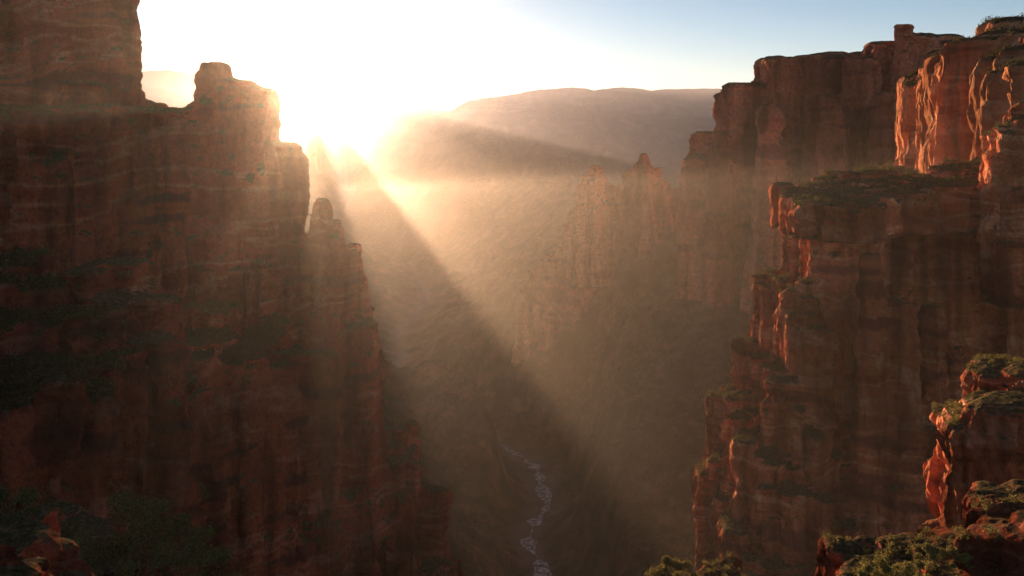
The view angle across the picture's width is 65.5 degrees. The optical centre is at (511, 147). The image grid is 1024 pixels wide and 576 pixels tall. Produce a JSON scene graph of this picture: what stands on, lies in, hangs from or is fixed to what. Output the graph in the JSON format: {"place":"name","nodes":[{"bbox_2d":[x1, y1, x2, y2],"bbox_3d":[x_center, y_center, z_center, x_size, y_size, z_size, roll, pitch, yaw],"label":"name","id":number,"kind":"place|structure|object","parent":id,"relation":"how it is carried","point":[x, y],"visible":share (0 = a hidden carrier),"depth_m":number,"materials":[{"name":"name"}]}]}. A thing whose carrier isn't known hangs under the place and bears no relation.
{"place":"outdoors","nodes":[
{"label":"outdoors","id":0,"kind":"place"},
{"bbox_2d":[0,439,169,575],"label":"foreground rock","id":1,"kind":"object","parent":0,"point":[35,544],"visible":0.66,"depth_m":29.25,"materials":[{"name":"stone"}]},
{"bbox_2d":[0,482,99,575],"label":"bush","id":2,"kind":"object","parent":1,"relation":"on","point":[80,538],"visible":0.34,"depth_m":50.33,"materials":[{"name":"green plant"}]},
{"bbox_2d":[80,485,245,575],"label":"bush","id":3,"kind":"object","parent":1,"relation":"on","point":[163,551],"visible":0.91,"depth_m":54.01,"materials":[{"name":"green plant"}]},
{"bbox_2d":[0,0,463,575],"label":"canyon cliff","id":4,"kind":"structure","parent":0,"point":[140,214],"depth_m":248.10,"materials":[{"name":"stone"}]},
{"bbox_2d":[0,79,272,113],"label":"shrubs","id":5,"kind":"object","parent":4,"relation":"on","point":[64,103],"visible":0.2,"depth_m":233.71,"materials":[{"name":"green plant"}]},
{"bbox_2d":[0,147,335,503],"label":"shrubs","id":6,"kind":"object","parent":4,"relation":"on","point":[17,382],"visible":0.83,"depth_m":175.93,"materials":[{"name":"green plant"}]},
{"bbox_2d":[142,85,715,262],"bbox_3d":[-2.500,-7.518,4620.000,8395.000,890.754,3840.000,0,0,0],"label":"mountain ridge","id":7,"kind":"structure","parent":0,"point":[379,160],"depth_m":4430.58,"materials":[{"name":"brown stone"}]},
{"bbox_2d":[141,70,721,127],"bbox_3d":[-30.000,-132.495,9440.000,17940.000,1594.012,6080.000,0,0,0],"label":"distant hills","id":8,"kind":"structure","parent":0,"point":[181,83],"depth_m":9250.23,"materials":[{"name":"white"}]},
{"bbox_2d":[396,262,552,575],"bbox_3d":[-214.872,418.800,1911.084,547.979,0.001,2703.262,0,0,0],"label":"river","id":9,"kind":"structure","parent":0,"point":[544,494],"depth_m":950.54,"materials":[{"name":"liquid"}]},
{"bbox_2d":[305,172,752,575],"bbox_3d":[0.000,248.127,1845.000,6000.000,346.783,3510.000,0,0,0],"label":"terrain","id":10,"kind":"structure","parent":0,"point":[608,519],"depth_m":1013.01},
{"bbox_2d":[383,256,744,570],"bbox_3d":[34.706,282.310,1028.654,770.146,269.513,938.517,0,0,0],"label":"shrubs","id":11,"kind":"object","parent":10,"relation":"on","point":[571,494],"visible":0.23,"depth_m":960.92,"materials":[{"name":"green plant"}]},
{"bbox_2d":[511,153,681,366],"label":"rock butte","id":12,"kind":"object","parent":10,"relation":"on","point":[638,209],"visible":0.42,"depth_m":1145.95,"materials":[{"name":"brown stone"}]},
{"bbox_2d":[681,479,1023,575],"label":"boulder outcrop","id":13,"kind":"object","parent":10,"relation":"on","point":[1003,555],"visible":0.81,"depth_m":62.25,"materials":[{"name":"stone"}]},
{"bbox_2d":[645,555,697,575],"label":"bush","id":14,"kind":"object","parent":13,"relation":"on","point":[668,563],"visible":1,"depth_m":108.39,"materials":[{"name":"green plant"}]},
{"bbox_2d":[682,494,1023,575],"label":"shrubs","id":15,"kind":"object","parent":13,"relation":"on","point":[910,548],"visible":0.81,"depth_m":62.94,"materials":[{"name":"green plant"}]},
{"bbox_2d":[856,551,927,575],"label":"bush","id":16,"kind":"object","parent":13,"relation":"on","point":[904,568],"visible":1,"depth_m":56.81,"materials":[{"name":"green plant"}]},
{"bbox_2d":[913,542,971,569],"bbox_3d":[31.432,29.747,58.286,4.505,1.794,2.273,0,0,0],"label":"bush","id":17,"kind":"object","parent":13,"relation":"on","point":[963,558],"visible":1,"depth_m":58.18,"materials":[{"name":"green plant"}]},
{"bbox_2d":[916,356,1023,532],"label":"rock outcrop","id":18,"kind":"object","parent":10,"relation":"on","point":[983,439],"visible":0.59,"depth_m":120.94,"materials":[{"name":"red stone"}]},
{"bbox_2d":[929,353,1023,424],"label":"shrubs","id":19,"kind":"object","parent":18,"relation":"on","point":[955,408],"visible":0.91,"depth_m":137.69,"materials":[{"name":"green plant"}]},
{"bbox_2d":[137,0,1023,110],"label":"sky","id":20,"kind":"structure","parent":0,"point":[437,55],"materials":[{"name":"white"}]},
{"bbox_2d":[673,24,964,313],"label":"canyon wall","id":21,"kind":"structure","parent":0,"point":[796,120],"depth_m":946.48,"materials":[{"name":"brown stone"}]},
{"bbox_2d":[691,102,1023,575],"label":"sandstone cliff","id":22,"kind":"structure","parent":0,"point":[873,375],"depth_m":300.93,"materials":[{"name":"brown stone"}]},
{"bbox_2d":[693,121,1017,575],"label":"shrubs","id":23,"kind":"object","parent":22,"relation":"on","point":[906,186],"visible":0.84,"depth_m":325.48,"materials":[{"name":"green plant"}]},
{"bbox_2d":[864,16,1023,359],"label":"sandstone butte","id":24,"kind":"object","parent":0,"point":[955,101],"visible":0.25,"depth_m":412.49,"materials":[{"name":"brown stone"}]},
{"bbox_2d":[862,13,1023,173],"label":"shrubs","id":25,"kind":"object","parent":24,"relation":"on","point":[996,54],"visible":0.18,"depth_m":427.75,"materials":[{"name":"green plant"}]}
]}

